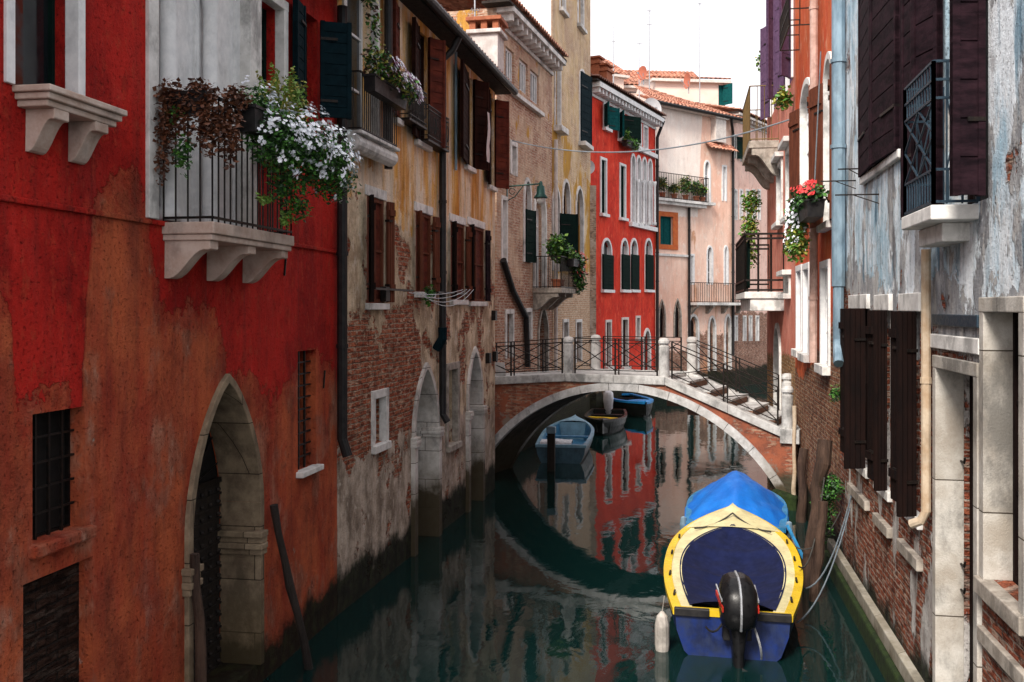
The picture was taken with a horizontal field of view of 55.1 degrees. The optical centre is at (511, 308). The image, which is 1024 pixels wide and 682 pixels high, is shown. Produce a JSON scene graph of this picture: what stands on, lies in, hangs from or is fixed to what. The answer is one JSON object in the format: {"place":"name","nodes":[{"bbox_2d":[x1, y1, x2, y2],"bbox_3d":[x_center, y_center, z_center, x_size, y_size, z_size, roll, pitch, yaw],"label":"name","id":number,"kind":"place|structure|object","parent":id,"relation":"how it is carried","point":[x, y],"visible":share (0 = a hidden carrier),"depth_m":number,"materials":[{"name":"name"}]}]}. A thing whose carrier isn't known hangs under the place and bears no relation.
{"place":"outdoors","nodes":[
{"label":"outdoors","id":0,"kind":"place"},
{"bbox_2d":[262,382,885,681],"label":"water","id":1,"kind":"structure","parent":0,"point":[530,568],"depth_m":15.15,"materials":[{"name":"teal liquid"}]},
{"bbox_2d":[0,0,352,681],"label":"red house","id":2,"kind":"structure","parent":1,"relation":"on","point":[173,372],"depth_m":9.27,"materials":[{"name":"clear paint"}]},
{"bbox_2d":[14,0,54,84],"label":"window","id":3,"kind":"structure","parent":2,"relation":"in","point":[34,19],"depth_m":7.88,"materials":[{"name":"black glass"}]},
{"bbox_2d":[32,409,69,538],"bbox_3d":[-3.774,1.312,7.862,0.070,1.022,0.679,0,0,10],"label":"window","id":4,"kind":"structure","parent":2,"relation":"in","point":[54,415],"depth_m":8.01,"materials":[{"name":"black metal"}]},
{"bbox_2d":[165,90,211,115],"bbox_3d":[-3.057,-1.927,9.235,0.430,0.215,0.160,0,0,10],"label":"planter box","id":5,"kind":"object","parent":2,"relation":"attached to","point":[185,92],"visible":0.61,"depth_m":9.16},
{"bbox_2d":[156,0,239,225],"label":"balcony door","id":6,"kind":"structure","parent":2,"relation":"in","point":[190,12],"depth_m":10.36,"materials":[{"name":"white paint"}]},
{"bbox_2d":[152,76,253,185],"bbox_3d":[-2.909,-1.676,9.265,0.977,1.067,0.579,0,0,-23],"label":"dry plant","id":7,"kind":"object","parent":2,"relation":"on","point":[219,125],"visible":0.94,"depth_m":9.17,"materials":[{"name":"brown plant"}]},
{"bbox_2d":[262,8,265,145],"bbox_3d":[-3.132,-2.774,11.863,0.050,1.847,0.665,0,0,10],"label":"window","id":8,"kind":"structure","parent":2,"relation":"in","point":[263,10],"depth_m":12.13,"materials":[{"name":"black glass"}]},
{"bbox_2d":[232,104,313,150],"bbox_3d":[-2.478,-1.867,10.371,0.250,0.255,1.620,0,0,10],"label":"planter box","id":9,"kind":"object","parent":2,"relation":"attached to","point":[252,114],"visible":0.38,"depth_m":9.63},
{"bbox_2d":[255,62,308,122],"bbox_3d":[-2.589,-2.322,11.026,0.452,0.749,1.137,0,0,10],"label":"spiky plant","id":10,"kind":"object","parent":9,"relation":"in","point":[285,88],"visible":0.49,"depth_m":10.92,"materials":[{"name":"green plant"}]},
{"bbox_2d":[238,75,362,229],"bbox_3d":[-2.297,-1.581,10.557,0.841,1.472,2.257,0,0,23],"label":"flowering plant","id":11,"kind":"object","parent":2,"relation":"attached to","point":[315,162],"visible":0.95,"depth_m":10.45,"materials":[{"name":"white plant"}]},
{"bbox_2d":[303,21,306,109],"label":"window","id":12,"kind":"structure","parent":2,"relation":"in","point":[306,21],"depth_m":13.31,"materials":[{"name":"black glass"}]},
{"bbox_2d":[190,553,206,681],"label":"gate post","id":13,"kind":"object","parent":1,"relation":"in","point":[200,649],"visible":0.99,"depth_m":9.76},
{"bbox_2d":[270,504,313,669],"bbox_3d":[-2.566,3.875,11.926,0.787,3.074,0.123,0,0,-35],"label":"leaning pole","id":14,"kind":"object","parent":1,"relation":"in","point":[296,610],"visible":0.94,"depth_m":11.82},
{"bbox_2d":[337,0,517,615],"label":"ochre house","id":15,"kind":"structure","parent":1,"relation":"on","point":[431,180],"depth_m":17.68,"materials":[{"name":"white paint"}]},
{"bbox_2d":[347,0,362,129],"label":"window","id":16,"kind":"structure","parent":15,"relation":"in","point":[354,8],"depth_m":15.54,"materials":[{"name":"white paint"}]},
{"bbox_2d":[367,195,383,302],"bbox_3d":[-2.210,-0.924,15.637,0.070,1.704,0.815,0,0,12],"label":"window","id":17,"kind":"structure","parent":15,"relation":"in","point":[379,212],"depth_m":15.84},
{"bbox_2d":[362,73,407,110],"bbox_3d":[-1.897,-3.257,14.845,0.210,0.235,1.552,0,0,12],"label":"planter box","id":18,"kind":"object","parent":15,"relation":"attached to","point":[376,86],"visible":0.91,"depth_m":14.57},
{"bbox_2d":[360,0,423,104],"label":"flowering plant","id":19,"kind":"object","parent":18,"relation":"in","point":[384,70],"visible":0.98,"depth_m":14.47,"materials":[{"name":"green plant"}]},
{"bbox_2d":[420,34,423,138],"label":"window","id":20,"kind":"structure","parent":15,"relation":"in","point":[421,37],"depth_m":18.32,"materials":[{"name":"black glass"}]},
{"bbox_2d":[416,211,430,291],"bbox_3d":[-1.677,-1.034,18.167,0.070,1.488,0.985,0,0,12],"label":"window","id":21,"kind":"structure","parent":15,"relation":"in","point":[426,225],"depth_m":18.44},
{"bbox_2d":[422,284,436,306],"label":"wall weed","id":22,"kind":"object","parent":15,"relation":"attached to","point":[429,291],"depth_m":18.11,"materials":[{"name":"green plant"}]},
{"bbox_2d":[409,289,473,305],"bbox_3d":[-1.220,-0.211,17.696,0.222,0.343,3.477,0,0,12],"label":"washing line","id":23,"kind":"object","parent":15,"relation":"attached to","point":[417,293],"visible":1,"depth_m":17.51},
{"bbox_2d":[451,222,463,299],"bbox_3d":[-1.177,-0.981,20.541,0.070,1.626,1.117,0,0,12],"label":"window","id":24,"kind":"structure","parent":15,"relation":"in","point":[460,234],"depth_m":20.85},
{"bbox_2d":[469,79,469,164],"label":"window","id":25,"kind":"structure","parent":15,"relation":"in","point":[469,79],"depth_m":21.72,"materials":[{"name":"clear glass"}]},
{"bbox_2d":[468,224,483,301],"bbox_3d":[-0.841,-1.000,22.138,0.070,1.712,1.453,0,0,12],"label":"window","id":26,"kind":"structure","parent":15,"relation":"in","point":[479,237],"depth_m":22.60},
{"bbox_2d":[486,112,489,162],"bbox_3d":[-0.523,-3.795,21.761,0.040,1.100,0.220,0,0,12],"label":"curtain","id":27,"kind":"object","parent":15,"relation":"hanging from","point":[488,138],"visible":1,"depth_m":21.74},
{"bbox_2d":[491,100,491,184],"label":"window","id":28,"kind":"structure","parent":15,"relation":"in","point":[491,100],"depth_m":23.82,"materials":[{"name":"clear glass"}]},
{"bbox_2d":[437,0,576,452],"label":"brick house","id":29,"kind":"structure","parent":1,"relation":"on","point":[529,298],"depth_m":30.39,"materials":[{"name":"white paint"}]},
{"bbox_2d":[506,48,511,81],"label":"window","id":30,"kind":"structure","parent":29,"relation":"in","point":[508,54],"depth_m":29.09,"materials":[{"name":"white paint"}]},
{"bbox_2d":[519,60,525,93],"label":"window","id":31,"kind":"structure","parent":29,"relation":"in","point":[522,67],"depth_m":30.54,"materials":[{"name":"white paint"}]},
{"bbox_2d":[506,181,547,204],"bbox_3d":[0.432,-3.333,28.402,1.220,0.680,0.400,0,0,16],"label":"wall lamp","id":32,"kind":"object","parent":29,"relation":"attached to","point":[540,197],"visible":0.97,"depth_m":28.22,"materials":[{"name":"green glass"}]},
{"bbox_2d":[530,71,536,103],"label":"window","id":33,"kind":"structure","parent":29,"relation":"in","point":[533,78],"depth_m":31.85,"materials":[{"name":"white paint"}]},
{"bbox_2d":[536,205,538,287],"bbox_3d":[0.674,-2.209,32.232,0.070,3.096,1.347,0,0,16],"label":"balcony door","id":34,"kind":"structure","parent":29,"relation":"in","point":[537,214],"depth_m":32.81,"materials":[{"name":"white paint"}]},
{"bbox_2d":[551,279,559,287],"bbox_3d":[1.436,-0.803,31.464,0.374,0.280,0.365,0,0,10],"label":"flower pot","id":35,"kind":"object","parent":29,"relation":"on","point":[554,282],"visible":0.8,"depth_m":31.34,"materials":[{"name":"ceramic"}]},
{"bbox_2d":[542,232,588,294],"bbox_3d":[1.884,-1.476,32.502,1.031,2.035,2.718,0,0,31],"label":"balcony shrub","id":36,"kind":"object","parent":29,"relation":"on","point":[559,246],"visible":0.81,"depth_m":31.98,"materials":[{"name":"green plant"}]},
{"bbox_2d":[567,258,583,267],"bbox_3d":[2.108,-1.505,32.655,0.280,0.245,1.593,0,0,16],"label":"planter box","id":37,"kind":"object","parent":29,"relation":"attached to","point":[572,262],"visible":0.85,"depth_m":31.97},
{"bbox_2d":[512,119,788,152],"bbox_3d":[3.234,-4.518,25.681,0.038,0.930,9.273,0,0,-44],"label":"overhead cable","id":38,"kind":"object","parent":29,"relation":"attached to","point":[661,148],"visible":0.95,"depth_m":25.04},
{"bbox_2d":[546,426,555,471],"bbox_3d":[1.064,4.300,26.600,0.240,2.200,0.240,0,0,10],"label":"mooring pile","id":39,"kind":"object","parent":1,"relation":"in","point":[550,431],"visible":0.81,"depth_m":26.50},
{"bbox_2d":[519,0,593,423],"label":"tall house","id":40,"kind":"structure","parent":1,"relation":"on","point":[566,24],"depth_m":36.73,"materials":[{"name":"white paint"}]},
{"bbox_2d":[577,202,578,252],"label":"window","id":41,"kind":"structure","parent":40,"relation":"in","point":[577,202],"depth_m":38.60,"materials":[{"name":"black glass"}]},
{"bbox_2d":[535,415,593,463],"bbox_3d":[1.765,4.120,30.640,1.610,1.040,5.573,0,0,8],"label":"rowing boat","id":42,"kind":"object","parent":1,"relation":"on","point":[579,431],"visible":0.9,"depth_m":29.76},
{"bbox_2d":[540,439,572,444],"bbox_3d":[1.287,4.005,28.296,0.900,0.454,0.620,0,0,8],"label":"white cloth","id":43,"kind":"object","parent":42,"relation":"on","point":[559,441],"visible":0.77,"depth_m":28.10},
{"bbox_2d":[590,185,595,408],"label":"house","id":44,"kind":"structure","parent":1,"relation":"in","point":[592,269],"depth_m":39.99,"materials":[{"name":"brick"}]},
{"bbox_2d":[584,408,626,435],"bbox_3d":[3.437,4.205,36.010,1.560,0.870,4.867,0,0,8],"label":"rowing boat","id":45,"kind":"object","parent":1,"relation":"on","point":[604,426],"visible":0.88,"depth_m":34.60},
{"bbox_2d":[603,391,612,413],"bbox_3d":[3.770,3.697,38.380,0.394,1.070,0.500,0,20,8],"label":"covered motor","id":46,"kind":"object","parent":45,"relation":"attached to","point":[608,400],"visible":0.78,"depth_m":38.15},
{"bbox_2d":[603,59,629,88],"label":"tower house","id":47,"kind":"structure","parent":1,"relation":"on","point":[619,78],"depth_m":70.44,"materials":[{"name":"paint"}]},
{"bbox_2d":[591,55,666,408],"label":"red house","id":48,"kind":"structure","parent":1,"relation":"on","point":[627,203],"depth_m":44.27,"materials":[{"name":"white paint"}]},
{"bbox_2d":[602,160,603,212],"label":"window","id":49,"kind":"structure","parent":48,"relation":"in","point":[602,160],"depth_m":42.13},
{"bbox_2d":[603,241,607,289],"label":"window","id":50,"kind":"structure","parent":48,"relation":"in","point":[605,249],"depth_m":42.63,"materials":[{"name":"white paint"}]},
{"bbox_2d":[612,26,614,82],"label":"roof aerial","id":51,"kind":"object","parent":48,"relation":"on","point":[613,41],"visible":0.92,"depth_m":59.98,"materials":[{"name":"metal"}]},
{"bbox_2d":[621,166,623,216],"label":"window","id":52,"kind":"structure","parent":48,"relation":"in","point":[622,168],"depth_m":44.40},
{"bbox_2d":[623,320,624,364],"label":"window","id":53,"kind":"structure","parent":48,"relation":"in","point":[623,320],"depth_m":44.73,"materials":[{"name":"black glass"}]},
{"bbox_2d":[621,139,638,149],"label":"planter box","id":54,"kind":"object","parent":48,"relation":"on","point":[625,143],"visible":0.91,"depth_m":43.68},
{"bbox_2d":[622,127,641,150],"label":"box plant","id":55,"kind":"object","parent":48,"relation":"on","point":[627,135],"visible":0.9,"depth_m":43.89,"materials":[{"name":"green plant"}]},
{"bbox_2d":[645,98,661,110],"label":"satellite dish","id":56,"kind":"object","parent":48,"relation":"attached to","point":[654,103],"visible":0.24,"depth_m":49.62,"materials":[{"name":"metal"}]},
{"bbox_2d":[612,393,653,416],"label":"rowing boat","id":57,"kind":"object","parent":1,"relation":"on","point":[632,404],"visible":0.64,"depth_m":40.22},
{"bbox_2d":[495,335,800,510],"bbox_3d":[2.633,3.045,24.490,9.220,4.710,2.510,0,0,27],"label":"footbridge","id":58,"kind":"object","parent":1,"relation":"in","point":[528,405],"visible":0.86,"depth_m":23.64,"materials":[{"name":"stone"}]},
{"bbox_2d":[495,362,505,375],"bbox_3d":[-0.300,1.550,25.041,0.280,0.360,0.128,0,0,27],"label":"stone post","id":59,"kind":"object","parent":58,"relation":"on","point":[499,369],"visible":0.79,"depth_m":25.03,"materials":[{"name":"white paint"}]},
{"bbox_2d":[620,70,697,95],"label":"house","id":60,"kind":"structure","parent":1,"relation":"on","point":[630,83],"depth_m":74.15,"materials":[{"name":"tile"}]},
{"bbox_2d":[635,75,732,105],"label":"terrace house","id":61,"kind":"structure","parent":1,"relation":"on","point":[717,92],"depth_m":62.30,"materials":[{"name":"paint"}]},
{"bbox_2d":[719,85,722,104],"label":"window","id":62,"kind":"structure","parent":61,"relation":"in","point":[720,86],"depth_m":62.63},
{"bbox_2d":[634,85,742,387],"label":"pink house","id":63,"kind":"structure","parent":1,"relation":"on","point":[697,291],"depth_m":52.88,"materials":[{"name":"paint"}]},
{"bbox_2d":[637,66,646,84],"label":"satellite dish","id":64,"kind":"object","parent":63,"relation":"on","point":[642,72],"visible":1,"depth_m":57.03,"materials":[{"name":"metal"}]},
{"bbox_2d":[646,9,651,89],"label":"roof aerial","id":65,"kind":"object","parent":63,"relation":"on","point":[649,24],"visible":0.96,"depth_m":53.98,"materials":[{"name":"metal"}]},
{"bbox_2d":[660,308,662,336],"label":"window","id":66,"kind":"structure","parent":63,"relation":"in","point":[661,314],"depth_m":51.19,"materials":[{"name":"black glass"}]},
{"bbox_2d":[660,216,670,244],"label":"window","id":67,"kind":"structure","parent":63,"relation":"in","point":[665,222],"depth_m":51.39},
{"bbox_2d":[675,305,677,336],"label":"window","id":68,"kind":"structure","parent":63,"relation":"in","point":[676,312],"depth_m":51.98,"materials":[{"name":"black glass"}]},
{"bbox_2d":[681,72,689,93],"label":"satellite dish","id":69,"kind":"object","parent":63,"relation":"on","point":[686,82],"visible":1,"depth_m":56.08,"materials":[{"name":"metal"}]},
{"bbox_2d":[705,164,707,201],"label":"window","id":70,"kind":"structure","parent":63,"relation":"in","point":[706,170],"depth_m":53.58,"materials":[{"name":"white paint"}]},
{"bbox_2d":[708,249,709,284],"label":"window","id":71,"kind":"structure","parent":63,"relation":"in","point":[708,249],"depth_m":53.72,"materials":[{"name":"white paint"}]},
{"bbox_2d":[636,94,766,385],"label":"salmon house","id":72,"kind":"structure","parent":1,"relation":"on","point":[751,336],"depth_m":57.11,"materials":[{"name":"paint"}]},
{"bbox_2d":[698,2,700,102],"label":"roof aerial","id":73,"kind":"object","parent":72,"relation":"on","point":[699,4],"visible":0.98,"depth_m":59.98,"materials":[{"name":"metal"}]},
{"bbox_2d":[664,503,802,670],"bbox_3d":[3.256,4.035,14.497,1.980,1.456,5.542,0,0,13],"label":"motorboat","id":74,"kind":"object","parent":1,"relation":"on","point":[738,625],"visible":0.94,"depth_m":12.42,"materials":[{"name":"yellow metal"}]},
{"bbox_2d":[655,596,669,651],"bbox_3d":[1.934,4.099,12.641,0.190,0.843,0.190,0,0,10],"label":"boat fender","id":75,"kind":"object","parent":74,"relation":"hanging from","point":[662,634],"visible":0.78,"depth_m":12.57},
{"bbox_2d":[694,512,770,532],"bbox_3d":[3.619,3.515,16.171,1.217,0.171,0.741,0,0,10],"label":"bow rope","id":76,"kind":"object","parent":74,"relation":"on","point":[735,515],"visible":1,"depth_m":16.22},
{"bbox_2d":[680,524,785,609],"bbox_3d":[3.211,3.768,14.300,1.518,0.474,3.699,0,0,13],"label":"boat cover","id":77,"kind":"object","parent":74,"relation":"on","point":[711,558],"visible":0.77,"depth_m":14.82,"materials":[{"name":"blue fabric"}]},
{"bbox_2d":[796,508,850,622],"bbox_3d":[4.398,3.579,13.804,0.022,1.312,1.656,0,0,43],"label":"mooring rope","id":78,"kind":"object","parent":74,"relation":"attached to","point":[804,616],"visible":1,"depth_m":13.91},
{"bbox_2d":[686,488,787,532],"bbox_3d":[4.471,4.170,19.540,1.920,0.940,4.234,0,0,13],"label":"covered boat","id":79,"kind":"object","parent":1,"relation":"on","point":[782,525],"visible":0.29,"depth_m":18.51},
{"bbox_2d":[680,516,686,529],"bbox_3d":[3.140,3.955,17.958,0.140,0.310,0.133,0,0,10],"label":"boat fender","id":80,"kind":"object","parent":79,"relation":"hanging from","point":[683,519],"visible":0.58,"depth_m":17.91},
{"bbox_2d":[685,470,788,529],"bbox_3d":[4.468,3.604,19.529,1.960,0.790,4.003,0,0,13],"label":"tarpaulin","id":81,"kind":"object","parent":79,"relation":"on","point":[743,491],"visible":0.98,"depth_m":18.36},
{"bbox_2d":[785,521,792,538],"bbox_3d":[4.949,3.955,17.529,0.140,0.310,0.133,0,0,10],"label":"boat fender","id":82,"kind":"object","parent":79,"relation":"hanging from","point":[787,533],"visible":0.7,"depth_m":17.48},
{"bbox_2d":[786,525,802,558],"bbox_3d":[4.860,4.100,16.522,0.060,0.550,1.750,0,0,2],"label":"boat oar","id":83,"kind":"object","parent":79,"relation":"attached to","point":[794,538],"visible":0.65,"depth_m":16.88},
{"bbox_2d":[735,0,794,409],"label":"coral house","id":84,"kind":"structure","parent":1,"relation":"on","point":[765,163],"depth_m":26.31,"materials":[{"name":"white paint"}]},
{"bbox_2d":[738,190,761,268],"bbox_3d":[7.406,-2.456,30.413,0.726,2.451,0.851,0,0,-33],"label":"hanging vine","id":85,"kind":"object","parent":84,"relation":"hanging from","point":[752,204],"visible":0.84,"depth_m":30.32,"materials":[{"name":"green plant"}]},
{"bbox_2d":[780,169,780,218],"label":"window","id":86,"kind":"structure","parent":84,"relation":"in","point":[780,169],"depth_m":26.90,"materials":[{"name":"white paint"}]},
{"bbox_2d":[771,85,792,110],"bbox_3d":[6.358,-4.950,23.050,0.531,0.618,0.600,0,0,10],"label":"wall weed","id":87,"kind":"object","parent":84,"relation":"attached to","point":[783,101],"depth_m":23.01,"materials":[{"name":"green plant"}]},
{"bbox_2d":[791,406,796,494],"bbox_3d":[6.184,3.767,21.530,0.114,3.270,0.112,0,0,10],"label":"mooring pole","id":88,"kind":"object","parent":1,"relation":"in","point":[794,472],"visible":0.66,"depth_m":21.50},
{"bbox_2d":[796,448,807,522],"bbox_3d":[5.967,4.146,20.240,0.268,2.544,0.248,0,0,10],"label":"mooring pile","id":89,"kind":"object","parent":1,"relation":"in","point":[802,491],"visible":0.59,"depth_m":20.18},
{"bbox_2d":[779,0,840,549],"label":"orange house","id":90,"kind":"structure","parent":1,"relation":"on","point":[817,373],"depth_m":18.31,"materials":[{"name":"white paint"}]},
{"bbox_2d":[782,179,829,262],"bbox_3d":[5.155,-1.530,17.272,0.645,1.460,2.153,0,0,7],"label":"geranium plant","id":91,"kind":"object","parent":90,"relation":"attached to","point":[796,234],"visible":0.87,"depth_m":17.66,"materials":[{"name":"green plant"}]},
{"bbox_2d":[806,112,807,181],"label":"window","id":92,"kind":"structure","parent":90,"relation":"in","point":[807,112],"depth_m":21.32,"materials":[{"name":"white paint"}]},
{"bbox_2d":[807,270,807,352],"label":"window","id":93,"kind":"structure","parent":90,"relation":"in","point":[807,270],"depth_m":20.84,"materials":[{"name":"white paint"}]},
{"bbox_2d":[798,198,825,222],"bbox_3d":[5.190,-1.688,17.036,0.330,0.295,1.330,0,0,10],"label":"planter box","id":94,"kind":"object","parent":90,"relation":"attached to","point":[810,212],"visible":0.86,"depth_m":16.43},
{"bbox_2d":[814,51,820,182],"bbox_3d":[5.340,-3.198,17.167,0.022,2.471,0.542,0,0,5],"label":"drainpipe","id":95,"kind":"object","parent":90,"relation":"attached to","point":[817,117],"visible":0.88,"depth_m":17.12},
{"bbox_2d":[825,268,826,363],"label":"window","id":96,"kind":"structure","parent":90,"relation":"in","point":[826,268],"depth_m":18.08,"materials":[{"name":"white paint"}]},
{"bbox_2d":[802,439,832,587],"bbox_3d":[4.742,3.755,15.570,0.834,3.343,0.284,0,0,-26],"label":"mooring pile","id":97,"kind":"object","parent":1,"relation":"in","point":[822,466],"visible":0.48,"depth_m":15.57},
{"bbox_2d":[794,511,840,549],"bbox_3d":[4.738,3.445,15.249,0.775,0.690,0.022,0,0,41],"label":"mooring rope","id":98,"kind":"object","parent":97,"relation":"attached to","point":[825,535],"visible":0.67,"depth_m":15.12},
{"bbox_2d":[809,501,827,601],"bbox_3d":[4.578,4.167,14.807,0.515,2.488,0.181,0,0,-34],"label":"mooring pile","id":99,"kind":"object","parent":1,"relation":"in","point":[819,553],"visible":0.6,"depth_m":14.80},
{"bbox_2d":[798,477,824,568],"bbox_3d":[4.496,3.208,14.703,0.022,1.125,1.632,0,0,30],"label":"mooring rope","id":100,"kind":"object","parent":99,"relation":"attached to","point":[805,565],"visible":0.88,"depth_m":14.73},
{"bbox_2d":[821,0,1023,681],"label":"peeling house","id":101,"kind":"structure","parent":1,"relation":"on","point":[926,575],"depth_m":9.74,"materials":[{"name":"grey paint"}]},
{"bbox_2d":[810,472,844,543],"bbox_3d":[5.062,3.194,15.712,0.541,1.175,0.927,0,0,10],"label":"hanging weed","id":102,"kind":"object","parent":101,"relation":"hanging from","point":[828,492],"visible":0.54,"depth_m":15.62,"materials":[{"name":"green plant"}]},
{"bbox_2d":[805,496,851,588],"bbox_3d":[4.711,3.404,14.550,0.760,1.482,0.023,0,0,-8],"label":"mooring rope","id":103,"kind":"object","parent":101,"relation":"attached to","point":[819,578],"visible":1,"depth_m":14.55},
{"bbox_2d":[829,385,839,402],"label":"wall weed","id":104,"kind":"object","parent":101,"relation":"attached to","point":[835,391],"depth_m":15.36,"materials":[{"name":"green plant"}]},
{"bbox_2d":[865,309,867,449],"bbox_3d":[5.233,1.111,14.169,0.050,2.217,1.205,0,0,10],"label":"window","id":105,"kind":"structure","parent":101,"relation":"in","point":[865,309],"depth_m":14.72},
{"bbox_2d":[970,376,972,681],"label":"door","id":106,"kind":"structure","parent":101,"relation":"in","point":[971,377],"depth_m":9.63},
{"bbox_2d":[967,0,987,203],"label":"balcony door","id":107,"kind":"structure","parent":101,"relation":"in","point":[969,197],"depth_m":9.01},
{"bbox_2d":[1013,313,1017,584],"bbox_3d":[4.100,1.145,7.701,0.050,2.233,0.883,0,0,10],"label":"window","id":108,"kind":"structure","parent":101,"relation":"in","point":[1015,315],"depth_m":8.08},
{"bbox_2d":[591,0,766,119],"label":"sky","id":109,"kind":"structure","parent":0,"point":[729,29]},
{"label":"flower pot","id":110,"kind":"object","parent":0,"visible":0},
{"bbox_2d":[659,177,667,191],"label":"terrace plant","id":111,"kind":"object","parent":110,"relation":"in","point":[664,183],"visible":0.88,"depth_m":50.49,"materials":[{"name":"green plant"}]},
{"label":"flower pot","id":112,"kind":"object","parent":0,"visible":0},
{"bbox_2d":[669,183,679,192],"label":"terrace plant","id":113,"kind":"object","parent":112,"relation":"in","point":[674,188],"visible":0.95,"depth_m":51.09,"materials":[{"name":"green plant"}]},
{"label":"flower pot","id":114,"kind":"object","parent":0,"visible":0},
{"bbox_2d":[679,175,692,193],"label":"terrace plant","id":115,"kind":"object","parent":114,"relation":"in","point":[684,184],"visible":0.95,"depth_m":51.69,"materials":[{"name":"green plant"}]},
{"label":"flower pot","id":116,"kind":"object","parent":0,"visible":0},
{"bbox_2d":[692,180,702,195],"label":"terrace plant","id":117,"kind":"object","parent":116,"relation":"in","point":[699,187],"visible":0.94,"depth_m":52.26,"materials":[{"name":"green plant"}]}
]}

